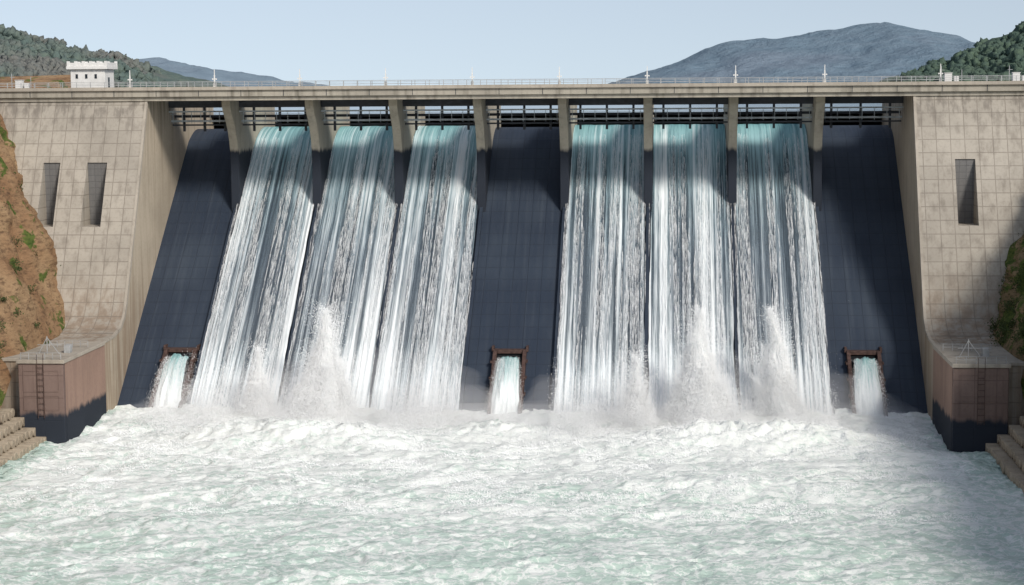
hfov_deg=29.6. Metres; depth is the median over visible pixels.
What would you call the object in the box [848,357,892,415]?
outlet water jet
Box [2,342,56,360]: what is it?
coping
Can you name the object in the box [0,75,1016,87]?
bridge railing
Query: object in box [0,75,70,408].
rock cliff
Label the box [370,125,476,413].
spillway waterfall
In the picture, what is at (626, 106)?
reservoir water
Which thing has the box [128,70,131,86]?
lamp post
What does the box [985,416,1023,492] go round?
stone steps
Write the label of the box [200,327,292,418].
spray plume
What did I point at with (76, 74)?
windows
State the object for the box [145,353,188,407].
outlet water jet
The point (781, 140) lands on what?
spillway waterfall
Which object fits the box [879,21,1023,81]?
forested hill
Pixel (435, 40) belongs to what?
sky
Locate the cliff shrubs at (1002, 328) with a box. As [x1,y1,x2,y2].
[987,231,1023,354]
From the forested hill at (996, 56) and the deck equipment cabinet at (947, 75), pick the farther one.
the forested hill at (996, 56)
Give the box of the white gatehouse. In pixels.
[66,61,117,87]
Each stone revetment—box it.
[0,408,45,466]
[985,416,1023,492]
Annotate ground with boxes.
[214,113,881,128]
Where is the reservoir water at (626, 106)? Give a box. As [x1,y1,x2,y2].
[213,103,881,114]
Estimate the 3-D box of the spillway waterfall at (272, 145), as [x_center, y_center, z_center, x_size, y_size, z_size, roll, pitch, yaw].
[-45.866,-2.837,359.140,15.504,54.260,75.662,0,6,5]
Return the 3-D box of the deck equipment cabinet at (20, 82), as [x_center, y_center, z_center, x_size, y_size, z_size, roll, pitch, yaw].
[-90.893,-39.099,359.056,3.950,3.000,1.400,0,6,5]
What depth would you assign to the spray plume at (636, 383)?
319.40 m
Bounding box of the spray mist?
[125,349,921,443]
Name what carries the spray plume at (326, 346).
on the river water at (154, 540)
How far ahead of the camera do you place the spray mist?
316.74 m
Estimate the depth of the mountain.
2705.50 m
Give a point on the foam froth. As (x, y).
(401, 461)
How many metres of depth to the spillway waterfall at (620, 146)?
355.40 m
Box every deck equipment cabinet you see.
[10,74,30,87]
[941,66,961,80]
[1008,66,1023,80]
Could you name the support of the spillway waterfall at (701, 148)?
on the concrete dam
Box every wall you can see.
[1,361,19,416]
[1008,366,1023,433]
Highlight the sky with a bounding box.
[0,0,1023,85]
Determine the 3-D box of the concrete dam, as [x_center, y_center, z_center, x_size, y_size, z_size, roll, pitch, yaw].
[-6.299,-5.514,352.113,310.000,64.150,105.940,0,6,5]
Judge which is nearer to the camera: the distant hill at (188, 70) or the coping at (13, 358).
the coping at (13, 358)
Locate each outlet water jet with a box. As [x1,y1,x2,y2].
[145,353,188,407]
[484,356,524,414]
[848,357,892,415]
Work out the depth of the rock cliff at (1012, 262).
321.68 m
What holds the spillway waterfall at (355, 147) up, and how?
on the concrete dam
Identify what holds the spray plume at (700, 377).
on the river water at (154, 540)
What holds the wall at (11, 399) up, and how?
on the rock cliff at (43, 305)
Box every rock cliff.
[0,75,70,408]
[993,234,1023,398]
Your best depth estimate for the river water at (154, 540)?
258.36 m
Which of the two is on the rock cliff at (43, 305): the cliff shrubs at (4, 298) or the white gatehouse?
the cliff shrubs at (4, 298)
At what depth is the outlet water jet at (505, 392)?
330.45 m
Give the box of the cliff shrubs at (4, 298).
[0,172,60,363]
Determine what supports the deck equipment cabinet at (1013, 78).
on the concrete dam
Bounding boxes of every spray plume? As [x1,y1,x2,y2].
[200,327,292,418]
[268,291,380,418]
[598,322,674,427]
[644,289,768,425]
[735,295,848,420]
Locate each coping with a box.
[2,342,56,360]
[989,346,1023,365]
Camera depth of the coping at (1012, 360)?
303.12 m
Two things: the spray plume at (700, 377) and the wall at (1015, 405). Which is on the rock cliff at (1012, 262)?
the wall at (1015, 405)
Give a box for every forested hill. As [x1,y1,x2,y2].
[0,24,228,86]
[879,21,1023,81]
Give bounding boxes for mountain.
[608,22,974,83]
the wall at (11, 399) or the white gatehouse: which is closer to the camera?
the wall at (11, 399)
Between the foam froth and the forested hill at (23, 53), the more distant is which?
the forested hill at (23, 53)
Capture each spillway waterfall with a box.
[189,126,313,408]
[278,126,395,407]
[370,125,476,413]
[553,124,645,413]
[648,124,738,415]
[734,124,832,415]
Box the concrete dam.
[0,81,1023,452]
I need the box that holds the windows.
[76,74,109,86]
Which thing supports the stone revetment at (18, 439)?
in the river water at (154, 540)
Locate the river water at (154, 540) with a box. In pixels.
[0,403,1023,584]
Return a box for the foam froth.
[6,404,979,523]
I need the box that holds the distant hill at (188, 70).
[139,57,328,86]
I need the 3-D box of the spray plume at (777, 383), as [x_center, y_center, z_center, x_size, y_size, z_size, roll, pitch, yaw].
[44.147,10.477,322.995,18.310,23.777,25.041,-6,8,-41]
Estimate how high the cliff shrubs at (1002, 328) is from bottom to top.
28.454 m

